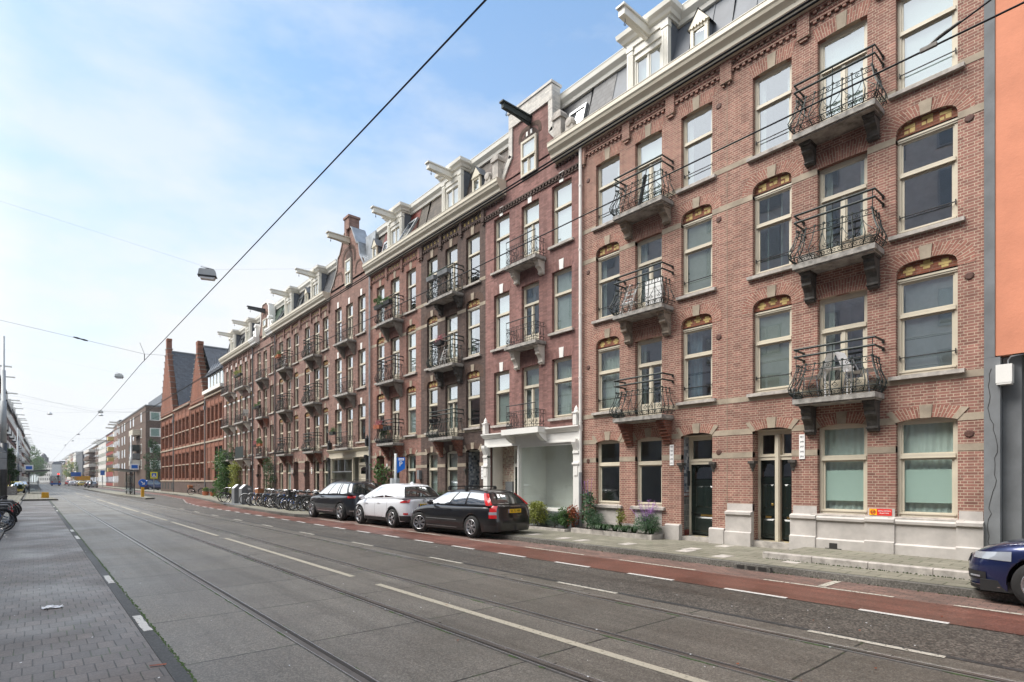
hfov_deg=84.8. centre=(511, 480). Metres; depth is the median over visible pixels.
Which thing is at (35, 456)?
leafy tree
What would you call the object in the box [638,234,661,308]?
window
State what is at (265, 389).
window
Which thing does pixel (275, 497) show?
bicycle
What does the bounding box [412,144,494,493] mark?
terraced house
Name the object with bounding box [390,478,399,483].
cabinet
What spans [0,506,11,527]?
bicycle
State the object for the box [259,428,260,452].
window
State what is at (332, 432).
flower box
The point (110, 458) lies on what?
pale house
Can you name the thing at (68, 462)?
leafy tree
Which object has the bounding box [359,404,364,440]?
window
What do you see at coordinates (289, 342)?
window
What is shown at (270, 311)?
terraced house
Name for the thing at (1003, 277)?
orange building
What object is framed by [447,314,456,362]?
window
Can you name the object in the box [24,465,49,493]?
tram shelter
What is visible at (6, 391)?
canal house
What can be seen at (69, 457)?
house
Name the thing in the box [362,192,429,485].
terraced house
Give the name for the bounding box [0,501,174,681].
pavement
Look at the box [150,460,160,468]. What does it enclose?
window
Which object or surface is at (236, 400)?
window
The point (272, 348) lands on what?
window
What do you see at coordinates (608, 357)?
window
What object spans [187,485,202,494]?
bicycle
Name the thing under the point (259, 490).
bicycle
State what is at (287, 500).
bicycle
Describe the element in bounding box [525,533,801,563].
light tiles
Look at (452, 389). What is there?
window
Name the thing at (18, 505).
bicycle
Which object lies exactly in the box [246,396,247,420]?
window
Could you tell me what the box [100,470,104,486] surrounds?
direction sign
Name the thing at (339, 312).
window
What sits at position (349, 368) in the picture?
window
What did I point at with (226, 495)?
bicycle
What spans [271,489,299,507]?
bicycle
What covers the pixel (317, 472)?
window
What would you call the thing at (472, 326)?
window
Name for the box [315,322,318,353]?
window
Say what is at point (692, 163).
contact wire
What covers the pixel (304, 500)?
bicycle
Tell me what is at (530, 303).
window
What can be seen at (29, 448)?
canal house
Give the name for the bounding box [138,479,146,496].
keep left post
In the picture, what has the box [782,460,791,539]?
door
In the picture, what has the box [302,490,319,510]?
bicycle
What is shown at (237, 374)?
flower box
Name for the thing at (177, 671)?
path edge
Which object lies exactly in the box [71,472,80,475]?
direction sign
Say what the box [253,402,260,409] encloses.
flower box
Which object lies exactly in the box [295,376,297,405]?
window
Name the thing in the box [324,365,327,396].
window
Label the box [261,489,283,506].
bicycle
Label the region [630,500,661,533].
shrub
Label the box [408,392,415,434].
window
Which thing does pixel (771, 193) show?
window
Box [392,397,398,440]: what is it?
window
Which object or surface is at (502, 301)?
window
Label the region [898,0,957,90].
window
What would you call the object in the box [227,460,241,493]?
climbing plant
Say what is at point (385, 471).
climbing plant
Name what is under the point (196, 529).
road marking
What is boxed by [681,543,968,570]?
raised pavement
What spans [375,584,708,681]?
road marking
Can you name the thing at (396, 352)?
window
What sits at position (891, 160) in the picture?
terraced house
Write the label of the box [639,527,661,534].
grass tuft
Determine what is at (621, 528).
grass tuft
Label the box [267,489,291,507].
bicycle
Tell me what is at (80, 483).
parked car
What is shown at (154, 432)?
window
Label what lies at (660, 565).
road marking
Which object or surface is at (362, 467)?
door
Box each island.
[24,489,54,498]
[88,488,152,497]
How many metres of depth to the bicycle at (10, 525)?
18.67 m
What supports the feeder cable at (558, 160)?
hanging from the span wire at (199, 357)
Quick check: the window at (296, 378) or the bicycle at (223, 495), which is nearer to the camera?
the window at (296, 378)
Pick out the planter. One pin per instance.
(11, 490)
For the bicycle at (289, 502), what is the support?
on the pavement at (664, 545)
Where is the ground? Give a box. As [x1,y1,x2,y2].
[20,482,1023,635]
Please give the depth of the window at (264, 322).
41.72 m
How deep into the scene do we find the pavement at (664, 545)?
13.20 m
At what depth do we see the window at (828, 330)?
12.16 m
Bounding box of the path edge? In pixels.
[49,501,194,681]
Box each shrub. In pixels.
[528,501,549,525]
[544,511,563,526]
[558,507,576,528]
[567,500,580,527]
[579,478,597,528]
[584,507,604,529]
[616,504,626,531]
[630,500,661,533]
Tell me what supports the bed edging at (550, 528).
on the pavement at (664, 545)
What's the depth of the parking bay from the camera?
9.99 m
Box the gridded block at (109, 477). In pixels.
[105,431,112,485]
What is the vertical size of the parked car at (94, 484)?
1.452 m
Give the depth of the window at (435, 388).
24.59 m
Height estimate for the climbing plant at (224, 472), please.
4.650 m
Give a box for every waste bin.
[224,484,241,503]
[231,484,251,504]
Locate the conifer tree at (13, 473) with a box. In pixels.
[7,448,25,488]
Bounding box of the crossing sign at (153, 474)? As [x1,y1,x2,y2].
[150,472,157,477]
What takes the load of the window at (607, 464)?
in the terraced house at (654, 417)
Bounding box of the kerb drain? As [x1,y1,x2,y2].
[734,563,771,572]
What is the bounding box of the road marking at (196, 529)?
[172,522,218,535]
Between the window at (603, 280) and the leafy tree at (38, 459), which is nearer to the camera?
the window at (603, 280)
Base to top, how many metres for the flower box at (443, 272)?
0.277 m
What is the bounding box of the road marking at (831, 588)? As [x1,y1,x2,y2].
[763,579,893,596]
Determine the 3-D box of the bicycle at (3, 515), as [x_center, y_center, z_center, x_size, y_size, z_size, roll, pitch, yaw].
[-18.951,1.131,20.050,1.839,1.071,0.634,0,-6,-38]
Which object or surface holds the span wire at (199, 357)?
attached to the terraced house at (394, 334)
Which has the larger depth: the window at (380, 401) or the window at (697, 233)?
the window at (380, 401)
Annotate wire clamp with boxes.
[920,20,959,53]
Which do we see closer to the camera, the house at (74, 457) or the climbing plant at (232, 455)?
the climbing plant at (232, 455)
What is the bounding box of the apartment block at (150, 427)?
[118,394,161,487]
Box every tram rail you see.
[42,485,378,681]
[51,486,603,681]
[53,485,796,681]
[64,486,1017,681]
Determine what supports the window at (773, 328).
in the terraced house at (891, 160)
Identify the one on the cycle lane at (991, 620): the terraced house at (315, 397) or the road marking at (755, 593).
the road marking at (755, 593)
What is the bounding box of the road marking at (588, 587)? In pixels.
[558,582,616,593]
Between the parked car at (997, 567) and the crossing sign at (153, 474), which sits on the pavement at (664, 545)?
the crossing sign at (153, 474)
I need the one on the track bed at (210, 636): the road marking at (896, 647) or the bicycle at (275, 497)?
the road marking at (896, 647)
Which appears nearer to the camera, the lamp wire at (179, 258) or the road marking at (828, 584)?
the road marking at (828, 584)
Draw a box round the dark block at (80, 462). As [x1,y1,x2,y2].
[75,451,84,481]
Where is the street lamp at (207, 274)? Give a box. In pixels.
[197,266,216,280]
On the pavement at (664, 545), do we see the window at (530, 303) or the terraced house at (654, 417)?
the terraced house at (654, 417)
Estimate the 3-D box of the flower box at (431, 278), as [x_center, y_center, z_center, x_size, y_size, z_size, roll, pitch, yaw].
[-3.318,-8.399,23.136,0.314,0.360,0.650,0,0,-40]
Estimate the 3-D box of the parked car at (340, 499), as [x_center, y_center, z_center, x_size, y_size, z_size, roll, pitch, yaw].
[-7.511,0.826,25.192,2.166,1.728,4.726,0,0,-42]
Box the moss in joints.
[53,504,993,681]
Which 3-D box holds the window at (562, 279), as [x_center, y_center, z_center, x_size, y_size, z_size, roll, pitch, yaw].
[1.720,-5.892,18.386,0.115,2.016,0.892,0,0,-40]
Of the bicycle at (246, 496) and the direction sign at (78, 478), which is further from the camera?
the direction sign at (78, 478)
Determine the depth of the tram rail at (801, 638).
6.66 m
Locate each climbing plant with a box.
[211,448,231,497]
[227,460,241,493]
[228,443,234,491]
[262,454,276,492]
[369,459,392,484]
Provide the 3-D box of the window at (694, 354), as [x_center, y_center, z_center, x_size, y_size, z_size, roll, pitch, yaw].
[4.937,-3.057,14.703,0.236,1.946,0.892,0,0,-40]
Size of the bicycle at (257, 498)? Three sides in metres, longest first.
1.839 x 1.071 x 0.634 m
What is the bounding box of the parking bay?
[306,517,1023,615]
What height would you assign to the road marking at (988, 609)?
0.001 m
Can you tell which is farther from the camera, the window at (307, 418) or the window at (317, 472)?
the window at (307, 418)
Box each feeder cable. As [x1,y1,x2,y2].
[72,0,819,456]
[75,0,811,454]
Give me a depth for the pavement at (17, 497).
53.66 m
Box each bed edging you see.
[529,525,570,531]
[571,527,663,539]
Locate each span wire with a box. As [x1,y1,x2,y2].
[1,294,417,359]
[11,391,253,412]
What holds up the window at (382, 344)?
in the terraced house at (394, 334)
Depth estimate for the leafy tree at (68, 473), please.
298.93 m
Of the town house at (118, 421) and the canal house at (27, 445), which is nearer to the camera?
the town house at (118, 421)
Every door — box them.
[360,465,365,480]
[691,464,711,534]
[761,460,774,538]
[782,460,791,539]
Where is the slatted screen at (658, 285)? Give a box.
[645,277,662,306]
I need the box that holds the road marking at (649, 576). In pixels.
[627,573,672,579]
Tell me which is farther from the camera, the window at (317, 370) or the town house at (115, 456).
the town house at (115, 456)
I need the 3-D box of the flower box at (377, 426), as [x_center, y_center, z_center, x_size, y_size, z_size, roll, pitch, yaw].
[-6.370,-2.686,26.731,0.362,0.512,0.681,0,0,-40]
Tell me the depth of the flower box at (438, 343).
22.60 m
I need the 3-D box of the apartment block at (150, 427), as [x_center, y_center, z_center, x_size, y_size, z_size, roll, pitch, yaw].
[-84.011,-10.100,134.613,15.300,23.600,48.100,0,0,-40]
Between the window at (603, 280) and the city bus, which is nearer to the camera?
the window at (603, 280)
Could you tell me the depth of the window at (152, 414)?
113.32 m
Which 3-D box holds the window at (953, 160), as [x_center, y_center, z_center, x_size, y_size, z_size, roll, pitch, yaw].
[8.081,-5.857,10.911,0.105,1.946,0.982,0,0,-40]
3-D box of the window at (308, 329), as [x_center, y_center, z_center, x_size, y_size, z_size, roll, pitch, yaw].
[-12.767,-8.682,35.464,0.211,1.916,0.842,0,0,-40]
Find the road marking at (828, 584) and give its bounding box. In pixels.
[819,581,841,586]
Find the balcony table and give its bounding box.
[823,365,853,395]
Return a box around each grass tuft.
[590,523,605,529]
[594,524,614,530]
[606,524,620,531]
[613,525,631,531]
[625,526,641,532]
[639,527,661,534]
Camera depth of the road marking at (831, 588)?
8.76 m
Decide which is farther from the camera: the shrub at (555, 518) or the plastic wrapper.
the shrub at (555, 518)
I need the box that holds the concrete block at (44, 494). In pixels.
[41,492,48,497]
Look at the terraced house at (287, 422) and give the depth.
37.72 m
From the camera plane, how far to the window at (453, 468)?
23.48 m
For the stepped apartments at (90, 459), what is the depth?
219.43 m
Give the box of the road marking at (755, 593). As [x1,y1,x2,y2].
[724,588,787,597]
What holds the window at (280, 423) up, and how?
in the terraced house at (287, 422)
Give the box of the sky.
[0,0,686,481]
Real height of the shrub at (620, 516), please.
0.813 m
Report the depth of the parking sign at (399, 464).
22.67 m
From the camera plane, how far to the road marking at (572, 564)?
11.27 m
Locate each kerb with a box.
[0,500,21,539]
[22,490,57,500]
[84,489,154,498]
[98,486,1021,603]
[763,551,970,579]
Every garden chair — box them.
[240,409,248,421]
[792,353,835,399]
[835,352,881,392]
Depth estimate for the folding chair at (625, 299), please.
15.78 m
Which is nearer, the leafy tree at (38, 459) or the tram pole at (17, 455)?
the tram pole at (17, 455)
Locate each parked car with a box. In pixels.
[8,481,26,492]
[77,481,84,485]
[87,481,97,487]
[140,480,160,489]
[308,479,378,520]
[354,482,438,527]
[411,486,529,537]
[968,538,1023,603]
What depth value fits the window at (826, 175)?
12.15 m
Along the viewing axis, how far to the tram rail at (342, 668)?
6.62 m
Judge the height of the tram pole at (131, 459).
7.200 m
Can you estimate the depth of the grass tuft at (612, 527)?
16.02 m
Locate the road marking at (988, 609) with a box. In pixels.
[953,605,1022,614]
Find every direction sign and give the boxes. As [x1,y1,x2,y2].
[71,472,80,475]
[75,475,81,481]
[82,476,89,479]
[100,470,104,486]
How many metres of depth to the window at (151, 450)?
113.37 m
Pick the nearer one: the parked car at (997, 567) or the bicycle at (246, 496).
the parked car at (997, 567)
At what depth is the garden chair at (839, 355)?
11.60 m
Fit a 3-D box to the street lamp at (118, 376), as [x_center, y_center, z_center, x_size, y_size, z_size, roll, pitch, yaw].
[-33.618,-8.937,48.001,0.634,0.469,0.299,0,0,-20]
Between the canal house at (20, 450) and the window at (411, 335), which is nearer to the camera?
the window at (411, 335)
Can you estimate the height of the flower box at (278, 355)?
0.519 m
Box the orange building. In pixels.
[984,0,1023,546]
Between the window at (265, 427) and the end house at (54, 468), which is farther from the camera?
the end house at (54, 468)
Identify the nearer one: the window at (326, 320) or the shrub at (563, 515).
the shrub at (563, 515)
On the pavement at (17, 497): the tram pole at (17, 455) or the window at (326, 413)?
the tram pole at (17, 455)
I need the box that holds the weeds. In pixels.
[443,531,1022,603]
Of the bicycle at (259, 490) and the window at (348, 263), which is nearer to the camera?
the window at (348, 263)
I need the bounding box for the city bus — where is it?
[50,476,60,485]
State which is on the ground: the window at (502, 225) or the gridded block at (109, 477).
the gridded block at (109, 477)
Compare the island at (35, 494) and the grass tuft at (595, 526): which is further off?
the island at (35, 494)
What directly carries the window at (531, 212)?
in the terraced house at (530, 437)
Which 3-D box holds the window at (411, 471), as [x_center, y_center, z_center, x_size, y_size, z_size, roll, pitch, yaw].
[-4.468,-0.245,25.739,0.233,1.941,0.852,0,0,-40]
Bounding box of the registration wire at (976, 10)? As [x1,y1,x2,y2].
[934,0,990,41]
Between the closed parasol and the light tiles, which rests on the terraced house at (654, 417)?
the closed parasol
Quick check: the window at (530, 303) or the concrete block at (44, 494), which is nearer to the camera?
the window at (530, 303)
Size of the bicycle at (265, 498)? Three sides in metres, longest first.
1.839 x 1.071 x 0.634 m
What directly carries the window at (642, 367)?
in the terraced house at (654, 417)
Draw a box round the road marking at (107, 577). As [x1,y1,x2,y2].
[104,575,114,582]
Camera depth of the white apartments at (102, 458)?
193.87 m
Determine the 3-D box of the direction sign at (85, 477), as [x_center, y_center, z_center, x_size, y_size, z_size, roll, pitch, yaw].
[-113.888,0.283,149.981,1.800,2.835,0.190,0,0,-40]
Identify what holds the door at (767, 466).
in the terraced house at (891, 160)
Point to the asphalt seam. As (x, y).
(989, 664)
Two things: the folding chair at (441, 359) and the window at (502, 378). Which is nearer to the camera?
the window at (502, 378)
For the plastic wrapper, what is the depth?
7.44 m
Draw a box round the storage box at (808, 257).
[798,253,818,263]
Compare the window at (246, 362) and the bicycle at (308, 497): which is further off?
the window at (246, 362)
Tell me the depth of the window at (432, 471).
24.60 m
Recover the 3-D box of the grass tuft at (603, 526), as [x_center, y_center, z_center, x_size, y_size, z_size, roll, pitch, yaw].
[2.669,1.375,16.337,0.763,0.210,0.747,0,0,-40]
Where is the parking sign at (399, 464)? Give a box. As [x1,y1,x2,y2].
[394,454,404,482]
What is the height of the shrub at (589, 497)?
1.565 m
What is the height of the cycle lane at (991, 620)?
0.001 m
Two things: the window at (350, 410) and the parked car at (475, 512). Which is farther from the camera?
the window at (350, 410)
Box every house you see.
[0,365,14,448]
[6,392,19,453]
[11,402,22,480]
[15,414,25,471]
[19,419,27,480]
[22,425,28,480]
[24,434,30,480]
[26,438,31,482]
[28,442,33,475]
[37,453,61,481]
[60,462,64,481]
[66,454,70,480]
[67,452,73,480]
[71,452,79,480]
[106,426,116,485]
[107,430,113,485]
[108,420,121,485]
[217,316,259,499]
[247,299,282,501]
[269,281,307,504]
[293,259,336,505]
[325,214,378,484]
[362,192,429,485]
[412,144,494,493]
[476,73,592,528]
[572,0,734,543]
[717,0,983,560]
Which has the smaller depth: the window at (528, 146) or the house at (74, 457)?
the window at (528, 146)
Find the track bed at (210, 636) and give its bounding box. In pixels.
[38,484,1023,681]
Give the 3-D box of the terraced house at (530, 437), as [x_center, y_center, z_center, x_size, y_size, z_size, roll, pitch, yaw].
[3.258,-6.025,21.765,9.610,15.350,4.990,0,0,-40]
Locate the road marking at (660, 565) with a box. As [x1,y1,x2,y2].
[623,560,694,569]
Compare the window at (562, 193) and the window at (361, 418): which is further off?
the window at (361, 418)
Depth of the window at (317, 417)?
34.44 m
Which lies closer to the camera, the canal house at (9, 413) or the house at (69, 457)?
the canal house at (9, 413)
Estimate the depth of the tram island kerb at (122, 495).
58.45 m
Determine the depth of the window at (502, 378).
20.90 m
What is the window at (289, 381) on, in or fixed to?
in the terraced house at (287, 422)
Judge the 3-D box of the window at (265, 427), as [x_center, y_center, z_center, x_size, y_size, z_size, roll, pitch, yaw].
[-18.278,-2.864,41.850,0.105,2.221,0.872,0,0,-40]
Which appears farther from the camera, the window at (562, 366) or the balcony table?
the window at (562, 366)
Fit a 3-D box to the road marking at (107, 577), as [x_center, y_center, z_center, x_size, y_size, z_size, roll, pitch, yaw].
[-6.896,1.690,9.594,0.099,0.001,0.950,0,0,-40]
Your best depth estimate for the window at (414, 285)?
25.97 m
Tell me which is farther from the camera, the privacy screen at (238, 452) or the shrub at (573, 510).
the privacy screen at (238, 452)
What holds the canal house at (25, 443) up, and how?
on the pavement at (17, 497)
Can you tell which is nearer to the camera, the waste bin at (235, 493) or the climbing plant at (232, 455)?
the waste bin at (235, 493)
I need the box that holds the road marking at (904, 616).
[858,609,949,623]
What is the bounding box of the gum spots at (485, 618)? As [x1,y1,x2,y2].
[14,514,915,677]
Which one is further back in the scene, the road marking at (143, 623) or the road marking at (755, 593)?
the road marking at (755, 593)
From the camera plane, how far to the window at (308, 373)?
35.58 m
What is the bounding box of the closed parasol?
[638,170,646,204]
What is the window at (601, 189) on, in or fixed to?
in the terraced house at (654, 417)
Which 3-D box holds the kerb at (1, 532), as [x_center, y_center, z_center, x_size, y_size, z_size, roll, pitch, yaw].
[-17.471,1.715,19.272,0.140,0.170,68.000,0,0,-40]
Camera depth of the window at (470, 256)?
22.35 m
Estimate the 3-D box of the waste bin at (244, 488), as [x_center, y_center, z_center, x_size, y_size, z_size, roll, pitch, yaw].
[-17.883,0.931,37.181,1.400,1.302,1.200,0,0,-40]
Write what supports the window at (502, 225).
in the terraced house at (530, 437)
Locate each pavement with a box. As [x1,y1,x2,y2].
[0,490,26,524]
[0,501,174,681]
[100,486,979,588]
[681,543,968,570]
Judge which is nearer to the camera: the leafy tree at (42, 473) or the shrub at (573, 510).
the shrub at (573, 510)
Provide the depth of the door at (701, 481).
14.89 m
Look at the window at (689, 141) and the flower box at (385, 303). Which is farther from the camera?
the flower box at (385, 303)
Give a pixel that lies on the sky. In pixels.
(184, 130)
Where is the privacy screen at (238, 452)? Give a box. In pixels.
[235,446,242,457]
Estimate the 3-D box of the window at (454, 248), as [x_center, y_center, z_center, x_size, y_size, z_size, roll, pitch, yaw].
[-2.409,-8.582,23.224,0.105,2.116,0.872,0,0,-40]
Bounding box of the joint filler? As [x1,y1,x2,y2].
[74,494,1023,681]
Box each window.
[150,412,160,420]
[150,428,160,436]
[150,444,160,452]
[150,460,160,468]
[162,483,172,488]
[236,400,237,422]
[241,398,242,420]
[246,362,247,384]
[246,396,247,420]
[246,431,247,454]
[246,466,247,484]
[259,353,260,377]
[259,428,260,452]
[262,318,266,338]
[265,351,266,377]
[265,389,266,415]
[265,427,266,455]
[271,347,273,372]
[271,385,273,412]
[271,425,273,451]
[280,382,282,409]
[280,423,282,448]
[281,463,282,488]
[288,338,290,366]
[288,379,290,409]
[288,422,290,453]
[288,463,290,489]
[295,334,297,361]
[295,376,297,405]
[295,419,297,448]
[306,327,309,355]
[306,372,309,401]
[306,416,309,446]
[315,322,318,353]
[315,368,318,401]
[315,415,318,450]
[315,461,318,491]
[324,317,327,348]
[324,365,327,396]
[324,412,327,444]
[324,460,327,486]
[337,308,341,340]
[337,358,341,393]
[337,409,341,442]
[345,257,351,286]
[348,303,352,338]
[348,355,352,391]
[348,407,352,445]
[359,349,364,386]
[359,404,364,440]
[360,295,364,332]
[378,342,383,378]
[378,399,383,437]
[379,286,383,321]
[392,278,398,317]
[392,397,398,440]
[393,337,398,378]
[408,269,415,310]
[408,330,415,373]
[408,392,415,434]
[408,454,415,482]
[429,257,436,296]
[429,322,436,366]
[429,387,436,431]
[429,452,436,491]
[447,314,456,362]
[448,246,456,291]
[448,384,456,435]
[448,451,456,490]
[468,233,479,283]
[468,304,479,356]
[468,377,479,427]
[496,214,508,270]
[496,292,508,348]
[496,371,508,424]
[521,133,536,177]
[524,200,538,257]
[524,282,538,341]
[524,365,538,427]
[554,179,571,244]
[554,267,571,331]
[554,356,571,417]
[598,156,619,225]
[598,251,619,319]
[598,344,619,411]
[598,440,619,504]
[638,132,661,202]
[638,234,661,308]
[638,337,661,415]
[638,437,661,505]
[683,214,711,294]
[683,323,711,401]
[684,105,711,186]
[755,60,791,154]
[755,182,791,274]
[755,304,791,392]
[820,19,866,121]
[820,153,866,256]
[820,290,866,396]
[820,423,866,514]
[897,117,957,233]
[897,265,957,375]
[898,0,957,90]
[898,417,957,518]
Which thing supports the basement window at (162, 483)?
in the gabled brick hall
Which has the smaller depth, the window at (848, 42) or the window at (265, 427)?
the window at (848, 42)
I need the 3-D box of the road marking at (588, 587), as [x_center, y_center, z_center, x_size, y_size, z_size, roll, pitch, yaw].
[1.164,1.694,8.880,0.090,0.001,1.250,0,0,-40]
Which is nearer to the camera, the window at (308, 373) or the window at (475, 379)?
the window at (475, 379)
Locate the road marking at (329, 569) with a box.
[224,538,353,576]
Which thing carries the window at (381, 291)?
in the terraced house at (394, 334)
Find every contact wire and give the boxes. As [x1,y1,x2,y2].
[52,0,486,460]
[60,1,1023,465]
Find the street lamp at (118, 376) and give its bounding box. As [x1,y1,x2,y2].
[114,373,123,378]
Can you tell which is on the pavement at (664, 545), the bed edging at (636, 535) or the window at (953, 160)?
the bed edging at (636, 535)
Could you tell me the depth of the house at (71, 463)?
349.41 m
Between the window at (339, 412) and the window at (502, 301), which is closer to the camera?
the window at (502, 301)
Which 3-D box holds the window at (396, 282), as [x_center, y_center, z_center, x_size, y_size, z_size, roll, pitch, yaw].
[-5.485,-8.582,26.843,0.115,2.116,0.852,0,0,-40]
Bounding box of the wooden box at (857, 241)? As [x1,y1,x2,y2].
[842,233,873,250]
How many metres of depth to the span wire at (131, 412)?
38.73 m
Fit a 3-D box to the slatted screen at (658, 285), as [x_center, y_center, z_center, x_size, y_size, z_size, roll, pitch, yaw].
[3.921,-5.105,15.459,0.060,0.870,0.550,0,0,-40]
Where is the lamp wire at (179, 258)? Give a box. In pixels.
[1,201,337,269]
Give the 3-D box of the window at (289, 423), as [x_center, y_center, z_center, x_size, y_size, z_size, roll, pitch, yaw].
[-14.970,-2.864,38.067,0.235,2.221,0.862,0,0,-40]
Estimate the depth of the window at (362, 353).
29.84 m
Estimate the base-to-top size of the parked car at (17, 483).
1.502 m
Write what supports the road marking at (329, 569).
on the track bed at (210, 636)
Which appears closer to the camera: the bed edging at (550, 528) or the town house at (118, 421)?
the bed edging at (550, 528)
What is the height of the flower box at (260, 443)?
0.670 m
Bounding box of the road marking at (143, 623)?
[132,615,152,630]
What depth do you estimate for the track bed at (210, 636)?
6.70 m
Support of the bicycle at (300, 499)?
on the pavement at (664, 545)
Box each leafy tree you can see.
[30,445,41,476]
[30,451,44,482]
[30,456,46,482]
[34,456,48,477]
[62,460,73,479]
[64,462,77,477]
[143,438,160,479]
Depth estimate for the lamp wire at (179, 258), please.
20.87 m
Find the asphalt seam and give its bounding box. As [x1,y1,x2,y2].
[133,499,1023,671]
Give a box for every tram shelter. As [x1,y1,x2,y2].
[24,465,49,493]
[111,464,138,494]
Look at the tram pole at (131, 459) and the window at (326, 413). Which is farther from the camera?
the tram pole at (131, 459)
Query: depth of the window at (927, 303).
10.93 m
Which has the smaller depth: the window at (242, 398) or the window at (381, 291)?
the window at (381, 291)
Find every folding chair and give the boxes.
[439,347,447,364]
[620,282,638,313]
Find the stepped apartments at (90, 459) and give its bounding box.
[83,444,97,482]
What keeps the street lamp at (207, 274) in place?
hanging from the lamp wire at (179, 258)
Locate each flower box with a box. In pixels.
[233,366,242,377]
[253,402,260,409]
[256,438,262,445]
[275,350,281,358]
[329,428,336,434]
[373,295,392,310]
[373,419,382,428]
[379,425,391,442]
[426,271,436,282]
[433,334,444,346]
[437,267,450,277]
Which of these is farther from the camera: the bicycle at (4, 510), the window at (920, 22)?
the bicycle at (4, 510)
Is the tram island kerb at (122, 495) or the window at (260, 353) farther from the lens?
the tram island kerb at (122, 495)
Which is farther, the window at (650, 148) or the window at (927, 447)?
the window at (650, 148)
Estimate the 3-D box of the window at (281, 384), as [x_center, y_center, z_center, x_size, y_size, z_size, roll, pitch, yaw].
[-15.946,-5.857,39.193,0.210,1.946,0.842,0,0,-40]
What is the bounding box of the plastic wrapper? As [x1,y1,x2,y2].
[42,604,62,608]
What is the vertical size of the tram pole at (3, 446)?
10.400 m
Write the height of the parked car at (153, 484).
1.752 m
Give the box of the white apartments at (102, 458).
[91,439,105,484]
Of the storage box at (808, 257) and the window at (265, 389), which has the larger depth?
the window at (265, 389)
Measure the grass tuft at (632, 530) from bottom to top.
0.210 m
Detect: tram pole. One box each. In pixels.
[0,336,6,501]
[16,428,18,492]
[129,435,132,492]
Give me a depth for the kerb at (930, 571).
9.94 m
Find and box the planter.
[7,486,16,494]
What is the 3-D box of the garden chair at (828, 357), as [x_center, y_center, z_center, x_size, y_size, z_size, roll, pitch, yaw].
[6.529,-2.225,12.122,0.481,0.954,0.723,0,0,-40]
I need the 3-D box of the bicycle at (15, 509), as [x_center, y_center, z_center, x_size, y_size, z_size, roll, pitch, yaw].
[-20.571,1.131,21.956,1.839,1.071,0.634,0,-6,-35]
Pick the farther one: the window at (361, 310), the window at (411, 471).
the window at (361, 310)
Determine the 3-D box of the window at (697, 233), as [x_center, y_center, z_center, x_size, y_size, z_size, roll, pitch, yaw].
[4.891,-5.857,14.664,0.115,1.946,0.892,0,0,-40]
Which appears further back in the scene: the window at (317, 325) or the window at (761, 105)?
the window at (317, 325)
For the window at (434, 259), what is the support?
in the terraced house at (453, 395)
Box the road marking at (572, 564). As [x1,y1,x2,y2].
[557,562,588,566]
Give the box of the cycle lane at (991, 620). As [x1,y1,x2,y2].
[79,485,1023,634]
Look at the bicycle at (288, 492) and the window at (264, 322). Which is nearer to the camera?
the bicycle at (288, 492)
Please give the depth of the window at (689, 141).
14.94 m
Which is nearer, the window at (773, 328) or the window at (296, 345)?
the window at (773, 328)
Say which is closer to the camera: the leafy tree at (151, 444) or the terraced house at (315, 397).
the terraced house at (315, 397)
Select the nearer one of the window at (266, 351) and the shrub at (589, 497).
the shrub at (589, 497)
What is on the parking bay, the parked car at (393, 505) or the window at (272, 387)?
the parked car at (393, 505)
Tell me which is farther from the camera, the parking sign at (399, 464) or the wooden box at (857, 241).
the parking sign at (399, 464)
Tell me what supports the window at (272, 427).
in the terraced house at (270, 311)
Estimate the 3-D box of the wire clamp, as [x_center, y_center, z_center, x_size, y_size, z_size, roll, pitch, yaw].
[3.662,-3.792,4.800,0.030,0.115,0.283,0,0,-40]
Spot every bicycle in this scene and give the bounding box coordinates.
[0,496,19,518]
[0,497,16,521]
[0,505,15,525]
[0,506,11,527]
[0,507,14,529]
[0,508,16,531]
[1,495,21,516]
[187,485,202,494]
[217,487,229,501]
[220,487,231,502]
[239,488,266,504]
[245,488,272,505]
[250,488,277,505]
[254,489,281,505]
[258,489,278,505]
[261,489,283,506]
[265,489,293,507]
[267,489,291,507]
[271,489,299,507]
[273,490,307,508]
[279,491,302,507]
[282,490,311,509]
[285,490,308,510]
[285,490,312,508]
[288,490,312,510]
[295,490,312,510]
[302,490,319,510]
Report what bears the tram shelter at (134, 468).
on the tram island at (117, 492)
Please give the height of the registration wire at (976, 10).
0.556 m
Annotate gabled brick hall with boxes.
[160,338,227,495]
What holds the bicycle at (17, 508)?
on the pavement at (17, 497)
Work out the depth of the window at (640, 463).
15.97 m
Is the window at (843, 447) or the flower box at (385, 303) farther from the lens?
the flower box at (385, 303)
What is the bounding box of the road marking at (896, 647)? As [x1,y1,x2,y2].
[808,630,945,657]

